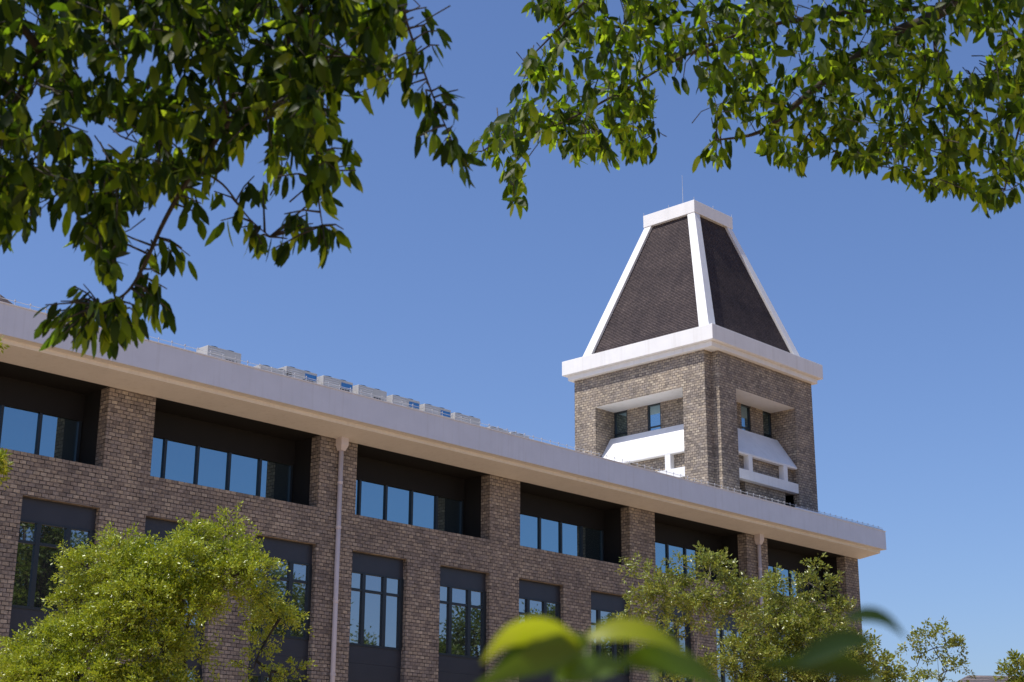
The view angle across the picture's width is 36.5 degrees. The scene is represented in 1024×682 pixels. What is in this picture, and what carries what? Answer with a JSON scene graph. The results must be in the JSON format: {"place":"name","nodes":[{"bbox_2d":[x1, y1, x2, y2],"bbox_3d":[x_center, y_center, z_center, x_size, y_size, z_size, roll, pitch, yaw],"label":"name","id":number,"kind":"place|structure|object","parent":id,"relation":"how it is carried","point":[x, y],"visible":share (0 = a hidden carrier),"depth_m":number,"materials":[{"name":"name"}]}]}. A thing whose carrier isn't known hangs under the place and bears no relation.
{"place":"outdoors","nodes":[
{"label":"outdoors","id":0,"kind":"place"},
{"bbox_2d":[0,294,11,303],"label":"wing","id":1,"kind":"structure","parent":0,"point":[3,300],"depth_m":57.21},
{"bbox_2d":[0,335,12,489],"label":"street tree","id":2,"kind":"object","parent":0,"point":[3,461],"visible":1,"depth_m":14.18,"materials":[{"name":"green plant"}]},
{"bbox_2d":[0,500,317,681],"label":"garden tree","id":3,"kind":"object","parent":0,"point":[174,585],"visible":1,"depth_m":24.29,"materials":[{"name":"green plant"}]},
{"bbox_2d":[0,0,486,360],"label":"broadleaf tree","id":4,"kind":"object","parent":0,"point":[302,75],"visible":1,"depth_m":5.59,"materials":[{"name":"green plant"}]},
{"bbox_2d":[0,297,885,681],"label":"office building","id":5,"kind":"structure","parent":0,"point":[408,543],"depth_m":55.46,"materials":[{"name":"brick"}]},
{"bbox_2d":[0,405,81,461],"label":"upper window","id":6,"kind":"structure","parent":5,"relation":"in","point":[21,430],"depth_m":48.75,"materials":[{"name":"blue glass"}]},
{"bbox_2d":[5,652,82,681],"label":"window","id":7,"kind":"structure","parent":5,"relation":"in","point":[7,652],"depth_m":45.85,"materials":[{"name":"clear glass"}]},
{"bbox_2d":[12,519,94,613],"bbox_3d":[-13.833,6.830,46.689,0.090,2.610,2.650,-16,-23,41],"label":"window","id":8,"kind":"structure","parent":5,"relation":"in","point":[37,541],"depth_m":46.44,"materials":[{"name":"clear glass"}]},
{"bbox_2d":[134,664,201,681],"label":"window","id":9,"kind":"structure","parent":5,"relation":"in","point":[200,670],"depth_m":49.61,"materials":[{"name":"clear glass"}]},
{"bbox_2d":[142,540,209,628],"bbox_3d":[-10.869,7.778,49.674,0.090,2.610,2.650,-16,-23,41],"label":"window","id":10,"kind":"structure","parent":5,"relation":"in","point":[201,626],"depth_m":49.88,"materials":[{"name":"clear glass"}]},
{"bbox_2d":[196,345,240,362],"bbox_3d":[-10.147,0.978,53.507,0.692,1.410,1.432,-16,-23,41],"label":"air conditioner","id":11,"kind":"object","parent":5,"relation":"on","point":[220,351],"visible":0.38,"depth_m":53.33,"materials":[{"name":"metal"}]},
{"bbox_2d":[150,437,292,501],"bbox_3d":[-10.301,4.895,53.183,0.150,2.440,6.920,-16,-23,41],"label":"upper window","id":12,"kind":"structure","parent":5,"relation":"in","point":[172,460],"depth_m":53.57,"materials":[{"name":"blue glass"}]},
{"bbox_2d":[254,364,291,376],"bbox_3d":[-8.589,1.568,55.048,0.692,1.220,1.432,-16,-23,41],"label":"air conditioner","id":13,"kind":"object","parent":5,"relation":"on","point":[273,369],"visible":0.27,"depth_m":54.86,"materials":[{"name":"metal"}]},
{"bbox_2d":[248,673,307,681],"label":"window","id":14,"kind":"structure","parent":5,"relation":"in","point":[255,677],"depth_m":51.59,"materials":[{"name":"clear glass"}]},
{"bbox_2d":[251,557,311,639],"bbox_3d":[-7.886,8.734,52.678,0.090,2.610,2.650,-16,-23,41],"label":"window","id":15,"kind":"structure","parent":5,"relation":"in","point":[298,580],"depth_m":53.15,"materials":[{"name":"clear glass"}]},
{"bbox_2d":[278,366,316,382],"bbox_3d":[-7.803,1.729,55.867,0.692,1.410,1.432,-16,-23,41],"label":"air conditioner","id":16,"kind":"object","parent":5,"relation":"on","point":[300,373],"visible":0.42,"depth_m":55.76,"materials":[{"name":"metal"}]},
{"bbox_2d":[317,375,352,392],"bbox_3d":[-6.629,2.095,57.053,0.692,1.430,1.432,-16,-23,41],"label":"air conditioner","id":17,"kind":"object","parent":5,"relation":"on","point":[335,381],"visible":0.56,"depth_m":56.88,"materials":[{"name":"metal"}]},
{"bbox_2d":[353,385,386,400],"bbox_3d":[-5.467,2.467,58.222,0.692,1.430,1.432,-16,-23,41],"label":"air conditioner","id":18,"kind":"object","parent":5,"relation":"on","point":[369,390],"visible":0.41,"depth_m":58.05,"materials":[{"name":"metal"}]},
{"bbox_2d":[349,571,403,650],"bbox_3d":[-4.922,9.683,55.663,0.090,2.610,2.650,-16,-23,41],"label":"window","id":19,"kind":"structure","parent":5,"relation":"in","point":[376,615],"depth_m":55.73,"materials":[{"name":"clear glass"}]},
{"bbox_2d":[387,395,419,409],"bbox_3d":[-4.290,2.863,59.402,0.692,1.390,1.432,-16,-23,41],"label":"air conditioner","id":20,"kind":"object","parent":5,"relation":"on","point":[396,398],"visible":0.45,"depth_m":59.26,"materials":[{"name":"metal"}]},
{"bbox_2d":[355,479,463,534],"bbox_3d":[-4.354,6.799,59.172,0.150,2.440,6.920,-16,-23,41],"label":"upper window","id":21,"kind":"structure","parent":5,"relation":"in","point":[384,502],"depth_m":59.68,"materials":[{"name":"blue glass"}]},
{"bbox_2d":[420,404,450,417],"bbox_3d":[-3.133,3.243,60.564,0.692,1.370,1.432,-16,-23,41],"label":"air conditioner","id":22,"kind":"object","parent":5,"relation":"on","point":[430,407],"visible":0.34,"depth_m":60.41,"materials":[{"name":"metal"}]},
{"bbox_2d":[439,584,485,659],"bbox_3d":[-1.939,10.638,58.667,0.090,2.610,2.650,-16,-23,41],"label":"window","id":23,"kind":"structure","parent":5,"relation":"in","point":[462,619],"depth_m":58.74,"materials":[{"name":"clear glass"}]},
{"bbox_2d":[451,412,479,425],"bbox_3d":[-2.002,3.620,61.699,0.692,1.340,1.432,-16,-23,41],"label":"air conditioner","id":24,"kind":"object","parent":5,"relation":"on","point":[465,417],"visible":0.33,"depth_m":61.54,"materials":[{"name":"metal"}]},
{"bbox_2d":[487,426,508,432],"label":"air conditioner","id":25,"kind":"object","parent":5,"relation":"on","point":[499,429],"visible":0.16,"depth_m":62.85,"materials":[{"name":"metal"}]},
{"bbox_2d":[509,432,528,437],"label":"air conditioner","id":26,"kind":"object","parent":5,"relation":"on","point":[515,433],"visible":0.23,"depth_m":63.66,"materials":[{"name":"metal"}]},
{"bbox_2d":[519,597,560,623],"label":"window","id":27,"kind":"structure","parent":5,"relation":"in","point":[528,607],"depth_m":62.02,"materials":[{"name":"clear glass"}]},
{"bbox_2d":[520,514,603,560],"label":"upper window","id":28,"kind":"structure","parent":5,"relation":"in","point":[535,532],"depth_m":65.81,"materials":[{"name":"blue glass"}]},
{"bbox_2d":[591,608,629,675],"bbox_3d":[4.008,12.542,64.656,0.090,2.610,2.650,-16,-23,41],"label":"window","id":29,"kind":"structure","parent":5,"relation":"in","point":[618,649],"depth_m":64.74,"materials":[{"name":"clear glass"}]},
{"bbox_2d":[656,618,691,681],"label":"window","id":30,"kind":"structure","parent":5,"relation":"in","point":[685,644],"depth_m":68.18,"materials":[{"name":"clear glass"}]},
{"bbox_2d":[655,542,721,581],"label":"upper window","id":31,"kind":"structure","parent":5,"relation":"in","point":[662,550],"depth_m":71.35,"materials":[{"name":"blue glass"}]},
{"bbox_2d":[716,627,748,681],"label":"window","id":32,"kind":"structure","parent":5,"relation":"in","point":[723,678],"depth_m":70.46,"materials":[{"name":"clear glass"}]},
{"bbox_2d":[778,637,799,681],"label":"window","id":33,"kind":"structure","parent":5,"relation":"in","point":[786,679],"depth_m":73.69,"materials":[{"name":"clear glass"}]},
{"bbox_2d":[768,566,822,601],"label":"upper window","id":34,"kind":"structure","parent":5,"relation":"in","point":[786,572],"depth_m":77.84,"materials":[{"name":"blue glass"}]},
{"bbox_2d":[0,0,1023,681],"label":"sky","id":35,"kind":"structure","parent":0,"point":[910,308],"materials":[{"name":"blue"}]},
{"bbox_2d":[611,541,770,681],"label":"garden tree","id":36,"kind":"object","parent":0,"point":[688,600],"visible":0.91,"depth_m":30.25,"materials":[{"name":"green plant"}]},
{"bbox_2d":[562,183,822,511],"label":"roof tower","id":37,"kind":"structure","parent":0,"point":[691,363],"depth_m":78.14,"materials":[{"name":"brick"}]},
{"bbox_2d":[614,410,626,437],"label":"window","id":38,"kind":"structure","parent":37,"relation":"in","point":[620,418],"depth_m":79.44,"materials":[{"name":"black glass"}]},
{"bbox_2d":[648,403,660,430],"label":"window","id":39,"kind":"structure","parent":37,"relation":"in","point":[654,410],"depth_m":78.00,"materials":[{"name":"blue glass"}]},
{"bbox_2d":[741,404,750,431],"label":"window","id":40,"kind":"structure","parent":37,"relation":"in","point":[745,410],"depth_m":78.23,"materials":[{"name":"blue glass"}]},
{"bbox_2d":[763,411,771,437],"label":"window","id":41,"kind":"structure","parent":37,"relation":"in","point":[766,416],"depth_m":79.53,"materials":[{"name":"black glass"}]},
{"bbox_2d":[479,607,906,681],"bbox_3d":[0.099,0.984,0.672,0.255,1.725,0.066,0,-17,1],"label":"garden shrub","id":42,"kind":"object","parent":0,"point":[537,645],"visible":1,"depth_m":0.92,"materials":[{"name":"green plant"}]},
{"bbox_2d":[467,0,1023,219],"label":"broadleaf tree","id":43,"kind":"object","parent":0,"point":[832,73],"visible":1,"depth_m":9.05,"materials":[{"name":"green plant"}]},
{"bbox_2d":[697,552,885,681],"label":"garden tree","id":44,"kind":"object","parent":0,"point":[794,623],"visible":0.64,"depth_m":31.65,"materials":[{"name":"green plant"}]},
{"bbox_2d":[855,629,910,681],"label":"garden tree","id":45,"kind":"object","parent":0,"point":[887,674],"visible":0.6,"depth_m":41.72,"materials":[{"name":"green plant"}]},
{"bbox_2d":[890,615,975,681],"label":"garden tree","id":46,"kind":"object","parent":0,"point":[951,642],"visible":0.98,"depth_m":45.52,"materials":[{"name":"green plant"}]},
{"bbox_2d":[957,675,1017,681],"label":"distant house","id":47,"kind":"structure","parent":0,"point":[980,678],"depth_m":102.95,"materials":[{"name":"grey"}]},
{"bbox_2d":[993,649,1023,681],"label":"garden tree","id":48,"kind":"object","parent":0,"point":[1011,672],"visible":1,"depth_m":48.44,"materials":[{"name":"green plant"}]}
]}

